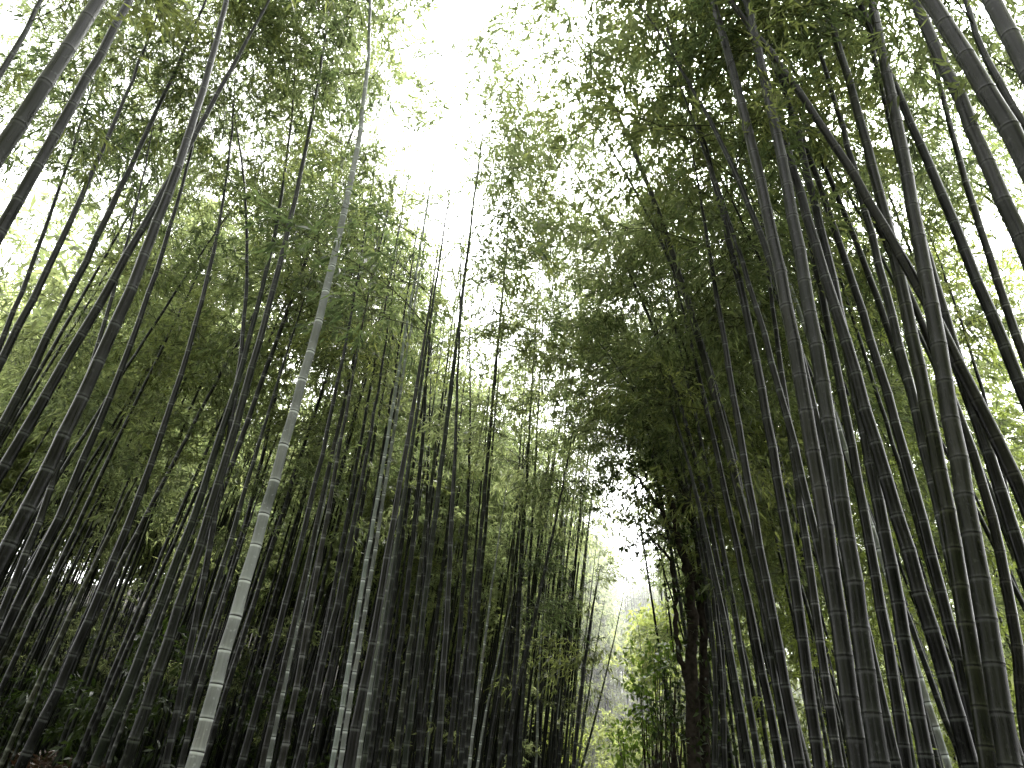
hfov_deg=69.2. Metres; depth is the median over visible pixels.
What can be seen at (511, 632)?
bamboo
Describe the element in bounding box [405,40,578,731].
bamboo
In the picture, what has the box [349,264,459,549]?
bamboo
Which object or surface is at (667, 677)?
bamboo
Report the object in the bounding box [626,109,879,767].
bamboo
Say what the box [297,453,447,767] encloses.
bamboo
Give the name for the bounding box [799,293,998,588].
bamboo
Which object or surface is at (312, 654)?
bamboo
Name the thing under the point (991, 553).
bamboo
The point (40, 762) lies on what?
bank undergrowth
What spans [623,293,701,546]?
bamboo
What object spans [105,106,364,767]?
bamboo
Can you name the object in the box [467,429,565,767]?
bamboo
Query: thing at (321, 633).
bamboo
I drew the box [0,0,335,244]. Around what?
bamboo
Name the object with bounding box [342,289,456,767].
bamboo
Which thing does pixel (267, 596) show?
bamboo
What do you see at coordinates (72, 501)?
bamboo
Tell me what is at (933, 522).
bamboo
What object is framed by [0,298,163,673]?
bamboo
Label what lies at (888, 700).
bamboo
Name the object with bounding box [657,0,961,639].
bamboo
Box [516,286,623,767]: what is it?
bamboo
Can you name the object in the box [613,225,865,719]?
bamboo
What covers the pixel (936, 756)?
bamboo
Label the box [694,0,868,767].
bamboo
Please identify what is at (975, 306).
bamboo
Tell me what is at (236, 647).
bamboo
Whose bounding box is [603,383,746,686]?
bamboo
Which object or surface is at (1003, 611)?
bamboo
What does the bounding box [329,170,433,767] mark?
bamboo
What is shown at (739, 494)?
bamboo
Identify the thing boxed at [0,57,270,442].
bamboo
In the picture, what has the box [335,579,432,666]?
bamboo
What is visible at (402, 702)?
bamboo
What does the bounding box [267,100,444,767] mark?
bamboo
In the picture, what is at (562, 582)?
bamboo
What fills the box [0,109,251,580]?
bamboo
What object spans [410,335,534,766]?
bamboo
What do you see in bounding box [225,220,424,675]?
bamboo
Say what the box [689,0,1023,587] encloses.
bamboo
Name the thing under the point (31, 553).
bamboo
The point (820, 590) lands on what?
bamboo
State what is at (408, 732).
bamboo
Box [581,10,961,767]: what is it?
bamboo
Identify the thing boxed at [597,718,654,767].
bush
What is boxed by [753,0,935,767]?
bamboo
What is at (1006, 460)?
bamboo
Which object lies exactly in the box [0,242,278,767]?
bamboo
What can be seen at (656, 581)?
bamboo
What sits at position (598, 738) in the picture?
path end foliage
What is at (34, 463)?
bamboo
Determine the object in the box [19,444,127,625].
bamboo
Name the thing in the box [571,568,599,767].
bamboo
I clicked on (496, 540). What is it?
bamboo
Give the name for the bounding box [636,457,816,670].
bamboo
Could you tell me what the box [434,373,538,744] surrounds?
bamboo
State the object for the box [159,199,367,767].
bamboo
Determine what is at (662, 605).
bamboo
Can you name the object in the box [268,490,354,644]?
bamboo
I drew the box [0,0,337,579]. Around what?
bamboo
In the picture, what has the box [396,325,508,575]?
bamboo
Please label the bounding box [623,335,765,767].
bamboo
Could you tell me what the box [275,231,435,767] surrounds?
bamboo
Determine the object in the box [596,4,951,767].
bamboo
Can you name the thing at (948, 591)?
bamboo
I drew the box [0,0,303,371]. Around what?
bamboo
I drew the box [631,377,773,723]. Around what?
bamboo
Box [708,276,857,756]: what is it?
bamboo
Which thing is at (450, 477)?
bamboo
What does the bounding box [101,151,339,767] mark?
bamboo
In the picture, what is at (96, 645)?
bamboo
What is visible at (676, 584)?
bamboo
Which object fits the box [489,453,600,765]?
bamboo
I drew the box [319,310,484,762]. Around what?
bamboo
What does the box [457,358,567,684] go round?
bamboo
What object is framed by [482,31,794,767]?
bamboo
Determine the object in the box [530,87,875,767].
bamboo
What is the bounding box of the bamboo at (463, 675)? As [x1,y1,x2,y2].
[418,290,567,767]
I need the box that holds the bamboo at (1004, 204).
[727,0,1023,270]
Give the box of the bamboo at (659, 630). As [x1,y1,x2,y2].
[588,414,763,759]
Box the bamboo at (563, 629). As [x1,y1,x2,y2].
[518,407,605,763]
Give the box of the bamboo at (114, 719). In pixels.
[87,0,409,767]
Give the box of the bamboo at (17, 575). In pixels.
[0,22,246,629]
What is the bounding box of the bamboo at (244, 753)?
[236,68,398,767]
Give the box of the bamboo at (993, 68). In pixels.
[792,0,1023,158]
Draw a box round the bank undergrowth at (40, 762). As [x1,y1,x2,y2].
[0,720,132,767]
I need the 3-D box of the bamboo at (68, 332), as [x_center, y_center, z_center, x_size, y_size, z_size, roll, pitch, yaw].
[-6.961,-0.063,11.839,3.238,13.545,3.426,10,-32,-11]
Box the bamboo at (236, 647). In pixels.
[208,245,427,738]
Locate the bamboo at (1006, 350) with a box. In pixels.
[696,0,1023,412]
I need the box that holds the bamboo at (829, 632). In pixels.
[775,560,843,694]
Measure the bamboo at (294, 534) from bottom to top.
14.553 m
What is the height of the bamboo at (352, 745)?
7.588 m
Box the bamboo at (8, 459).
[0,0,367,484]
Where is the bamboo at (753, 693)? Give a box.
[558,213,772,767]
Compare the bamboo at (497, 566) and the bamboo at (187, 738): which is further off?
the bamboo at (497, 566)
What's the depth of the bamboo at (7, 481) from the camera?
19.67 m
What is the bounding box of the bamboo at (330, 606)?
[283,49,457,767]
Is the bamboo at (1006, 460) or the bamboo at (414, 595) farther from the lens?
the bamboo at (414, 595)
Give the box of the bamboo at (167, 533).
[123,319,271,608]
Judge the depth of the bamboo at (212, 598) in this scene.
9.74 m
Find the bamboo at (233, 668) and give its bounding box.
[200,120,412,767]
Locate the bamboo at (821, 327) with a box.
[649,76,956,682]
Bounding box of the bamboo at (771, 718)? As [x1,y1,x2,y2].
[557,177,789,767]
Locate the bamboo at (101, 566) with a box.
[78,509,129,590]
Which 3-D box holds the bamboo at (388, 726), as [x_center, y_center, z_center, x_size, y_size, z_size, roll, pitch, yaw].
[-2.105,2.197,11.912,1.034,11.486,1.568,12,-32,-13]
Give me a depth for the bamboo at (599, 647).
18.06 m
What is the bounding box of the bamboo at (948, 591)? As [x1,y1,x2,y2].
[804,341,951,622]
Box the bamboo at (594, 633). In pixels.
[547,529,622,694]
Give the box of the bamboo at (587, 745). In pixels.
[580,579,626,767]
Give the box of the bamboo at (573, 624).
[487,535,588,693]
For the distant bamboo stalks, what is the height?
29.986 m
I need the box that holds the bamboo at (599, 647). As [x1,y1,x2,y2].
[565,543,625,767]
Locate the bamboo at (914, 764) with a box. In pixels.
[689,126,984,767]
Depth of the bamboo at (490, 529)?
17.92 m
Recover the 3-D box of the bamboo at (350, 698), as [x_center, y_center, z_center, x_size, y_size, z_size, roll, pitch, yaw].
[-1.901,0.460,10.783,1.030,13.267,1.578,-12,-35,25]
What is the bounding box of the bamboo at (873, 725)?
[601,0,890,767]
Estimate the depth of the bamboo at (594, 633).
27.10 m
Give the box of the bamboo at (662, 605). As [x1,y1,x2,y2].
[626,481,711,747]
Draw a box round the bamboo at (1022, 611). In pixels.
[914,454,1023,654]
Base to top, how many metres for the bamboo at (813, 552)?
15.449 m
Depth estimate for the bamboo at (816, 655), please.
20.88 m
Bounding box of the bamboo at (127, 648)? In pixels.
[77,217,351,767]
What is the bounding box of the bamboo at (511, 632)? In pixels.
[467,313,535,767]
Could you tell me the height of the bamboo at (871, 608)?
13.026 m
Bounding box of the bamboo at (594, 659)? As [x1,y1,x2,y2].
[484,593,619,767]
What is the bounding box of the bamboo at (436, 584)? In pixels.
[402,427,482,656]
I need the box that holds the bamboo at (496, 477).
[397,321,510,712]
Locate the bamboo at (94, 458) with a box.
[14,231,265,594]
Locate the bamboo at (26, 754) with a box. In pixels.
[14,0,343,767]
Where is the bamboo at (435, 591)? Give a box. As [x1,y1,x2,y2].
[389,525,470,669]
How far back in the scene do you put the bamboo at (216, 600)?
15.02 m
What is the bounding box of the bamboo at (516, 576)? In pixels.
[464,442,558,666]
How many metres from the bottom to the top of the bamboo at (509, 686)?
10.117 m
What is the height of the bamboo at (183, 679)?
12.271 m
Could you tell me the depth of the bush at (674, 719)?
10.75 m
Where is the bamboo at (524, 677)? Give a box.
[478,247,613,767]
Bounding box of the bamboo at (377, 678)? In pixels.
[361,75,576,767]
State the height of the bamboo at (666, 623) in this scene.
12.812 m
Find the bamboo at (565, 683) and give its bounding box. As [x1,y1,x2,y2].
[520,419,641,767]
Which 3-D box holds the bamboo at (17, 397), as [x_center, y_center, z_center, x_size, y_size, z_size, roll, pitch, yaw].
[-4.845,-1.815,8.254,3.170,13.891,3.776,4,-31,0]
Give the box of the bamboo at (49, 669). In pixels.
[7,163,274,767]
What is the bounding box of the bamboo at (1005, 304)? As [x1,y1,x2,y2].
[765,0,1023,369]
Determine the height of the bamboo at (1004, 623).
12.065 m
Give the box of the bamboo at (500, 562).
[433,529,510,767]
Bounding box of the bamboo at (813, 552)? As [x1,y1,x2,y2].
[666,240,853,654]
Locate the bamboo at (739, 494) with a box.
[530,0,811,767]
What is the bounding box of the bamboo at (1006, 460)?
[625,0,1023,519]
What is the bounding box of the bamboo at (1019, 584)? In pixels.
[920,438,1023,605]
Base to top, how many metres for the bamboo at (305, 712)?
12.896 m
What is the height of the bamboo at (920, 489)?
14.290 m
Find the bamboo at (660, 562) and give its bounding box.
[564,302,792,767]
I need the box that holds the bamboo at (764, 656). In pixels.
[638,303,780,734]
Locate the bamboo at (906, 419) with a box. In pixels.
[688,172,941,615]
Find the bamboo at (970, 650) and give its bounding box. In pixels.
[712,0,996,767]
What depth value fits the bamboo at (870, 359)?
13.14 m
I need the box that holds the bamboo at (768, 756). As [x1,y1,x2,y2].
[596,178,805,767]
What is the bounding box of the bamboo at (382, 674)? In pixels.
[326,188,459,767]
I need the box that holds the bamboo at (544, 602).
[476,564,575,767]
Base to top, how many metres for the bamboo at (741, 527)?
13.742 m
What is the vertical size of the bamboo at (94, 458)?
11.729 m
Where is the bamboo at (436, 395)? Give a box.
[348,268,476,763]
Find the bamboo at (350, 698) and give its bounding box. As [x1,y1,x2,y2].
[337,139,441,767]
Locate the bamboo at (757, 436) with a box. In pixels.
[667,255,808,487]
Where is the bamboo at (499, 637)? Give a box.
[478,459,552,678]
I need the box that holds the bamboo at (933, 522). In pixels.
[814,362,994,620]
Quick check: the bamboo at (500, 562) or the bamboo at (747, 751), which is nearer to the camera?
the bamboo at (747, 751)
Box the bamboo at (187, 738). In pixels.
[119,404,361,767]
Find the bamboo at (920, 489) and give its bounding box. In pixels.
[832,320,958,767]
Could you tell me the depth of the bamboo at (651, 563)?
22.62 m
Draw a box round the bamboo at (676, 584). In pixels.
[543,170,716,643]
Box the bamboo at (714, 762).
[606,400,812,767]
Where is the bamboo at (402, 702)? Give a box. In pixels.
[391,216,467,767]
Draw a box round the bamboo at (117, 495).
[71,403,206,551]
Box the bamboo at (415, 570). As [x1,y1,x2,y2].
[374,534,504,767]
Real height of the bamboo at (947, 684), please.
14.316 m
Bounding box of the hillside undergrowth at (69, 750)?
[0,574,384,767]
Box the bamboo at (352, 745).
[234,178,557,767]
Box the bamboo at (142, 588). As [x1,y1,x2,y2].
[138,360,307,767]
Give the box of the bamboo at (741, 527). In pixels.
[580,147,784,567]
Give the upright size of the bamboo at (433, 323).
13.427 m
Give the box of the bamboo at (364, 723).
[324,297,451,767]
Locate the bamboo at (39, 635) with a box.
[0,372,201,719]
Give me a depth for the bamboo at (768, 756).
11.72 m
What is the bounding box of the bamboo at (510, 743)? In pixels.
[461,198,616,767]
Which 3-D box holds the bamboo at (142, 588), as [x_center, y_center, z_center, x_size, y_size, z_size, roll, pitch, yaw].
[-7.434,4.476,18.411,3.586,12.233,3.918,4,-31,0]
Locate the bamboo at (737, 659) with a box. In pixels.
[636,463,782,673]
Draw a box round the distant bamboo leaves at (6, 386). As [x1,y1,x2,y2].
[0,142,1023,767]
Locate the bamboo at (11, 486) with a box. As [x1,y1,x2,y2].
[0,313,101,534]
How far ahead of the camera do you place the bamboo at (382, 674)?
13.15 m
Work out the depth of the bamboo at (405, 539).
18.71 m
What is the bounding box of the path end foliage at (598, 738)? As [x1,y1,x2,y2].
[523,617,753,767]
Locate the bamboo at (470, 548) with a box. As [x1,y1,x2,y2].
[425,398,520,640]
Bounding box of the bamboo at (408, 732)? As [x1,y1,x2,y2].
[401,1,595,767]
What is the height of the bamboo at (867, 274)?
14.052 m
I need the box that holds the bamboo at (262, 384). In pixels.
[118,0,452,766]
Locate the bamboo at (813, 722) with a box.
[545,0,825,767]
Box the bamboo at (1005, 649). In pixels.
[854,431,1019,740]
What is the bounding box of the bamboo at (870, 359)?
[720,176,943,767]
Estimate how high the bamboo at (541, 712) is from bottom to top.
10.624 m
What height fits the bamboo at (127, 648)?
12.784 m
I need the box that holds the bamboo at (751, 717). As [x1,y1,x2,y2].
[593,248,803,767]
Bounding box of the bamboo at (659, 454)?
[556,300,753,767]
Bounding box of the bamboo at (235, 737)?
[226,189,449,767]
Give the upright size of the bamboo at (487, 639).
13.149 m
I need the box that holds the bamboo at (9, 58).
[0,0,227,190]
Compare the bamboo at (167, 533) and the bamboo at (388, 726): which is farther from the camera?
the bamboo at (167, 533)
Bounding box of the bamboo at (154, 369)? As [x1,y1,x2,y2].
[0,138,274,697]
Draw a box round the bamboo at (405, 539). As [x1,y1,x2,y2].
[340,318,488,605]
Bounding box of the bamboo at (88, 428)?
[17,25,392,547]
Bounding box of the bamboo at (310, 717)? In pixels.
[290,229,404,767]
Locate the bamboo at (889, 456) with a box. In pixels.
[777,291,924,635]
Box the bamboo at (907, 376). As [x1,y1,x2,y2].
[704,0,951,590]
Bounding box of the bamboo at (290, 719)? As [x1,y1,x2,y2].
[272,162,410,767]
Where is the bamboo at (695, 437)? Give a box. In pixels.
[621,314,813,592]
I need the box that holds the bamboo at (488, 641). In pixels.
[467,467,536,765]
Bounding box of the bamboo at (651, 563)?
[626,420,681,578]
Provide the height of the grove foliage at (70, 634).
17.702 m
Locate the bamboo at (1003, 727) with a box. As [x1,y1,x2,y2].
[752,0,1022,767]
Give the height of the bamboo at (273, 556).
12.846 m
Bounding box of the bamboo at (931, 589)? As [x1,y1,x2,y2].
[855,422,992,635]
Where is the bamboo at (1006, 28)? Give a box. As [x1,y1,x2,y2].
[981,0,1023,85]
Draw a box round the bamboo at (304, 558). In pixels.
[288,443,384,749]
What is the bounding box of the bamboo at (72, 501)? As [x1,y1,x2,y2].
[32,169,253,582]
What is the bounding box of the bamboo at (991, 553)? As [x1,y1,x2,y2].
[914,432,1021,631]
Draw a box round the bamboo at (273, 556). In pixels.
[219,399,356,767]
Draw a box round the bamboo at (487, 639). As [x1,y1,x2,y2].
[451,491,527,767]
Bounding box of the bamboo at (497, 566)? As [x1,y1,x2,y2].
[446,340,553,693]
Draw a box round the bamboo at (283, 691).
[212,149,455,767]
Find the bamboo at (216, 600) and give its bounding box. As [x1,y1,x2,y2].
[155,168,412,767]
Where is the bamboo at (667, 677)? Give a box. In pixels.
[656,511,681,753]
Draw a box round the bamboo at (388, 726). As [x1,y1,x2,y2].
[379,235,431,767]
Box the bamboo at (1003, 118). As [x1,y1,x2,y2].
[919,0,1023,183]
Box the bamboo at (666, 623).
[654,524,698,725]
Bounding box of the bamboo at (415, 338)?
[252,196,458,734]
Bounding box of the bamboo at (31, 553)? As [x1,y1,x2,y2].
[14,512,94,603]
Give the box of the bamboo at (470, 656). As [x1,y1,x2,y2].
[431,108,599,767]
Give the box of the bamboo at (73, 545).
[24,309,238,645]
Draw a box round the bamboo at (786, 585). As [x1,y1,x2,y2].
[617,181,813,639]
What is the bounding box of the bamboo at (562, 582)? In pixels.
[531,449,609,737]
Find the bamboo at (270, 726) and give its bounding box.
[258,115,413,767]
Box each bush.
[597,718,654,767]
[610,598,684,767]
[611,626,685,767]
[612,571,672,714]
[631,651,686,767]
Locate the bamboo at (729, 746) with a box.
[563,179,742,767]
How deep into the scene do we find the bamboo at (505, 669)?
15.14 m
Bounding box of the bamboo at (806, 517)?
[755,329,865,700]
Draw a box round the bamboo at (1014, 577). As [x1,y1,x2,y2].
[983,442,1022,665]
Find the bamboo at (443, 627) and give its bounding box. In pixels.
[385,492,506,702]
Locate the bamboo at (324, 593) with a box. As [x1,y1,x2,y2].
[301,449,361,764]
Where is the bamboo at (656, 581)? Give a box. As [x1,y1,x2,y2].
[641,514,749,709]
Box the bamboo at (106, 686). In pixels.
[71,125,374,767]
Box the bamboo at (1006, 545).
[855,226,1023,590]
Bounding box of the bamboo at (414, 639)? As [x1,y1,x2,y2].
[363,211,469,767]
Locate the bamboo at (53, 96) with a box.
[0,0,208,351]
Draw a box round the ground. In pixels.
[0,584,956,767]
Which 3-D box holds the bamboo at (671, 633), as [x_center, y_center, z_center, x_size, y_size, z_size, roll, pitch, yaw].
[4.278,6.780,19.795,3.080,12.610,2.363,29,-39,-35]
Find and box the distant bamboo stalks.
[0,223,1017,767]
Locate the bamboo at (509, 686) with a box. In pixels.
[501,439,525,767]
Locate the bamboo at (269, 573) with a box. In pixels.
[217,443,310,666]
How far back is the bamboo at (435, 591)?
23.69 m
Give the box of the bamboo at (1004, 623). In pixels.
[861,416,1023,696]
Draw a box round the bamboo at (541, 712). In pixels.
[538,430,627,767]
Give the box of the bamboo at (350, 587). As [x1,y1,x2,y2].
[344,425,446,642]
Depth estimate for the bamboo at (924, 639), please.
16.13 m
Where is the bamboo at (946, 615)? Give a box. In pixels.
[648,0,976,752]
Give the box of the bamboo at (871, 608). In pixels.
[789,474,884,667]
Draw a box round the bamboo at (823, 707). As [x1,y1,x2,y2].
[725,423,882,732]
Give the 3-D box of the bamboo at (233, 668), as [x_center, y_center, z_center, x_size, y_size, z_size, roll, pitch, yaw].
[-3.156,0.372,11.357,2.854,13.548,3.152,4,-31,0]
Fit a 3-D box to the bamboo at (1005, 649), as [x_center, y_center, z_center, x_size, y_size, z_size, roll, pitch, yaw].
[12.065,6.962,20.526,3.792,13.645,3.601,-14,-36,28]
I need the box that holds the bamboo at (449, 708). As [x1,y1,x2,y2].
[428,417,521,767]
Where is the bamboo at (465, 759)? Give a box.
[461,260,569,767]
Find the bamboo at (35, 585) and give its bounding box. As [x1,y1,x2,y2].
[0,211,263,661]
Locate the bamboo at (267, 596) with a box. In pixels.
[250,515,318,626]
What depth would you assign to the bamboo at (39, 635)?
17.60 m
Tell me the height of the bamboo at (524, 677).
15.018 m
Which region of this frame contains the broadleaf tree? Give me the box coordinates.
[573,431,737,767]
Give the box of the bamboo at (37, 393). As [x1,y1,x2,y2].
[0,197,203,461]
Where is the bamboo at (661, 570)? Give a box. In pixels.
[593,389,711,626]
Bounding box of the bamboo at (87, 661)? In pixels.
[43,489,161,767]
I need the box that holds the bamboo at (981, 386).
[825,154,1023,588]
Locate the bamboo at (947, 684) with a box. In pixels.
[621,0,978,767]
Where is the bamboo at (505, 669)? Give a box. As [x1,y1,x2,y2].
[496,321,591,767]
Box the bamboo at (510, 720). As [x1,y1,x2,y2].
[489,387,675,767]
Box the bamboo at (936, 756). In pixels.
[638,84,941,767]
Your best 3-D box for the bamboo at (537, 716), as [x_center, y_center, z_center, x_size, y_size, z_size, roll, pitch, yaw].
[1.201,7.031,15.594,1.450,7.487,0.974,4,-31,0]
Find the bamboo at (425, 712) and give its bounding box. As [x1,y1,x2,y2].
[392,288,475,767]
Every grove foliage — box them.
[0,284,583,767]
[279,248,606,581]
[673,47,1023,767]
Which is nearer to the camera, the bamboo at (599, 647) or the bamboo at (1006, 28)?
the bamboo at (1006, 28)
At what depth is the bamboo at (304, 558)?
20.70 m
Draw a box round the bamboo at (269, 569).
[181,451,293,733]
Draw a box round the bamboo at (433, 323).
[298,134,445,767]
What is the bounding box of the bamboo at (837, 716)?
[618,121,847,767]
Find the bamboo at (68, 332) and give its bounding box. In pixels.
[0,114,239,450]
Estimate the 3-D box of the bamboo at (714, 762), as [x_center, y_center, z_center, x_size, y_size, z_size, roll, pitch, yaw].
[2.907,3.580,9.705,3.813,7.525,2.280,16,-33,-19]
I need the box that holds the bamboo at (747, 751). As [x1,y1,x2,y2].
[573,352,837,767]
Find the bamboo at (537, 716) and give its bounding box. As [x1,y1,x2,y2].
[535,554,600,767]
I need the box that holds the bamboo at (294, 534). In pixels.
[232,263,441,758]
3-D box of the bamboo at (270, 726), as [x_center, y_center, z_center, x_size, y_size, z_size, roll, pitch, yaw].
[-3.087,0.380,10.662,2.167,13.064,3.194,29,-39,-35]
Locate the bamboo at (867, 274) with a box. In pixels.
[619,0,1023,767]
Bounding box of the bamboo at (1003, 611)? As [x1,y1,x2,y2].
[920,472,1023,712]
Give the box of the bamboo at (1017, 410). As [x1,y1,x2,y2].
[881,314,1023,592]
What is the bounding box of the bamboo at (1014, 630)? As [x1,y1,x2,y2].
[703,8,1023,753]
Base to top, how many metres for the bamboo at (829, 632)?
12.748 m
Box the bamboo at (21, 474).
[0,162,231,513]
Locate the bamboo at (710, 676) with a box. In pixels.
[592,274,727,735]
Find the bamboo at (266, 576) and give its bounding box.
[253,436,351,617]
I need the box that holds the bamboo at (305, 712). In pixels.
[287,207,449,767]
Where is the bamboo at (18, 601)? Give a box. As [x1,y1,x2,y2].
[0,0,349,651]
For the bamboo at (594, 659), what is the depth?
13.82 m
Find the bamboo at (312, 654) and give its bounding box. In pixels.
[293,313,447,721]
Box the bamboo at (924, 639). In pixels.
[848,392,1005,679]
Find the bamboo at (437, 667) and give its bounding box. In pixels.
[414,432,493,735]
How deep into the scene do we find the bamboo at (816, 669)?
16.57 m
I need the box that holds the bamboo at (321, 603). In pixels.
[296,377,414,727]
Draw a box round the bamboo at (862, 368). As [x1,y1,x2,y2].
[830,273,984,521]
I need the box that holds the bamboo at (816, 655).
[746,566,865,700]
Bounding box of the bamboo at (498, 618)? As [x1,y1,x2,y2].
[492,430,558,767]
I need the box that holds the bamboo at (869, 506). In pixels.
[731,268,947,716]
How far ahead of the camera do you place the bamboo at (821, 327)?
11.61 m
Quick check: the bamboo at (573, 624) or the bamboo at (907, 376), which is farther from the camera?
the bamboo at (573, 624)
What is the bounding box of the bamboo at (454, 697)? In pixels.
[445,298,585,767]
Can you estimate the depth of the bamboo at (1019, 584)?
19.83 m
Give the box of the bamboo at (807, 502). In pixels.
[567,0,830,614]
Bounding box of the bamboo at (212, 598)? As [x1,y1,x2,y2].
[160,168,440,767]
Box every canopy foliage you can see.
[0,0,1023,376]
[397,49,868,694]
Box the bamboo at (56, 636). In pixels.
[0,349,269,746]
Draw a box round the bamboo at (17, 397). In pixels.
[0,0,314,439]
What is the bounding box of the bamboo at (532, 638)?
[483,535,580,719]
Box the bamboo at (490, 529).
[403,381,522,630]
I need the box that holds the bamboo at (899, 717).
[661,0,945,767]
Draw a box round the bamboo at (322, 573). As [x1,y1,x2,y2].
[265,433,383,762]
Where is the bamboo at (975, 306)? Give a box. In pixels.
[797,5,1023,450]
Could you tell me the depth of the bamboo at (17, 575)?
8.92 m
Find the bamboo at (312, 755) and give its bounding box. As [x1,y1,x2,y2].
[307,234,427,767]
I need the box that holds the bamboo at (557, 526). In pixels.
[496,438,584,630]
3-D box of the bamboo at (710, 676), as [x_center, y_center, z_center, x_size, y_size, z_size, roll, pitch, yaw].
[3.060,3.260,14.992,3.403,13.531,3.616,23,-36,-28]
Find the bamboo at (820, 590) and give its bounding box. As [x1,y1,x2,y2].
[728,540,829,690]
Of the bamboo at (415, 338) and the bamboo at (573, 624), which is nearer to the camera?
the bamboo at (415, 338)
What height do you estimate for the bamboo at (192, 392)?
11.971 m
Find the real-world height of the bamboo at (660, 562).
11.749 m
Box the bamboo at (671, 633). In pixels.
[618,448,686,766]
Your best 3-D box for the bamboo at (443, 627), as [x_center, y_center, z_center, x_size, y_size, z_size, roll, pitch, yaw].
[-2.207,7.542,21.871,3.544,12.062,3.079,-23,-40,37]
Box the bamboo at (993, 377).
[793,209,1023,599]
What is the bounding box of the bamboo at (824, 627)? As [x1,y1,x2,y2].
[722,398,875,666]
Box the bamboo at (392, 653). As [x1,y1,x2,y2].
[378,588,435,714]
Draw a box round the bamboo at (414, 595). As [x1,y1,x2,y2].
[369,529,461,764]
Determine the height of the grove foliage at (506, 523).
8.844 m
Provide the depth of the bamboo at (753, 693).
14.70 m
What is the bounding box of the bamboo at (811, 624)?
[589,127,846,751]
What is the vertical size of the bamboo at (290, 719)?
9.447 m
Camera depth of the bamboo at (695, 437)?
14.50 m
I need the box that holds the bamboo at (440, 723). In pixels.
[428,225,564,767]
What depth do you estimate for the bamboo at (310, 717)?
8.97 m
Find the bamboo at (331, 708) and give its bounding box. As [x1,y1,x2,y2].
[319,528,402,761]
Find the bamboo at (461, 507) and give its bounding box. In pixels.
[329,357,493,767]
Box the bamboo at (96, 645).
[52,138,314,767]
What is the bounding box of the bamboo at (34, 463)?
[0,232,175,587]
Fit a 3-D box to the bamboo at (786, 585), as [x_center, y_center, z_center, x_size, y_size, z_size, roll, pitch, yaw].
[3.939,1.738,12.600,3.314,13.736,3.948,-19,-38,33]
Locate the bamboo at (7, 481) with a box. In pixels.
[0,405,121,593]
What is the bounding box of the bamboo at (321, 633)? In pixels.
[282,531,351,740]
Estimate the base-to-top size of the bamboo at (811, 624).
13.942 m
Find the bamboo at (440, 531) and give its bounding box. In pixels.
[409,410,494,600]
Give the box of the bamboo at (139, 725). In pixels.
[118,0,442,767]
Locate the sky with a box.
[0,0,1023,678]
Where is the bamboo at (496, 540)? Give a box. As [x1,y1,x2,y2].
[467,353,574,738]
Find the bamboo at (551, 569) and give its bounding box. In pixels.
[485,506,604,767]
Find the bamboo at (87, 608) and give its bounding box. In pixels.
[52,216,289,686]
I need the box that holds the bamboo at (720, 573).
[487,81,755,767]
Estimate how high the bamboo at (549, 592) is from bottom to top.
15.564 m
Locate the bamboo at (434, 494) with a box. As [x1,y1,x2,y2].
[356,338,473,675]
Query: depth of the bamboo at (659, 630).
18.17 m
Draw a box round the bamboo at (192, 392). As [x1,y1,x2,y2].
[76,148,379,659]
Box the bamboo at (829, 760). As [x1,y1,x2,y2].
[669,292,857,767]
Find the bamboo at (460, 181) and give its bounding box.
[427,121,601,767]
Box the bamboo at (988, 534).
[710,118,1023,611]
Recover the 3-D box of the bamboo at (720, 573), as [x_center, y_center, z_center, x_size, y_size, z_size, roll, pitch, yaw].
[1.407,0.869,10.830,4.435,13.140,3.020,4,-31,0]
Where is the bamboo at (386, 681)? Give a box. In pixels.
[342,326,458,767]
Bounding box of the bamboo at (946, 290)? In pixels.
[704,19,1023,552]
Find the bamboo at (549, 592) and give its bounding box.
[508,410,579,767]
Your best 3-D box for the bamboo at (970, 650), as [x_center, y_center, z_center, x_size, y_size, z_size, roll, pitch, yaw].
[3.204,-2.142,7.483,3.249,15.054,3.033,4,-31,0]
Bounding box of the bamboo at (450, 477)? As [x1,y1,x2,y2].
[363,311,483,707]
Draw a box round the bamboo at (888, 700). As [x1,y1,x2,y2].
[775,475,903,714]
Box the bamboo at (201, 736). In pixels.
[185,0,436,767]
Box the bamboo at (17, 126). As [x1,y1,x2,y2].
[0,0,106,168]
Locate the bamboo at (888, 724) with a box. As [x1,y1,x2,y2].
[512,0,902,767]
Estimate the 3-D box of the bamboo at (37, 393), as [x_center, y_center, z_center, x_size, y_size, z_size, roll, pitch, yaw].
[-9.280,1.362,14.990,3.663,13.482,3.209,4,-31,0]
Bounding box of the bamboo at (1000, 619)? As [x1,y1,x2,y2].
[879,300,1023,650]
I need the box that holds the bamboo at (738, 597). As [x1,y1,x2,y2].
[618,408,820,767]
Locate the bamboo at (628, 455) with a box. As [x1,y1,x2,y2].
[553,256,735,767]
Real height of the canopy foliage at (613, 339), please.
10.173 m
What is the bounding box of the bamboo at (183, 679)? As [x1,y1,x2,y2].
[122,0,381,767]
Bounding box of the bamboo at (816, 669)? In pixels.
[740,436,882,749]
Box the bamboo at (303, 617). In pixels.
[251,213,490,719]

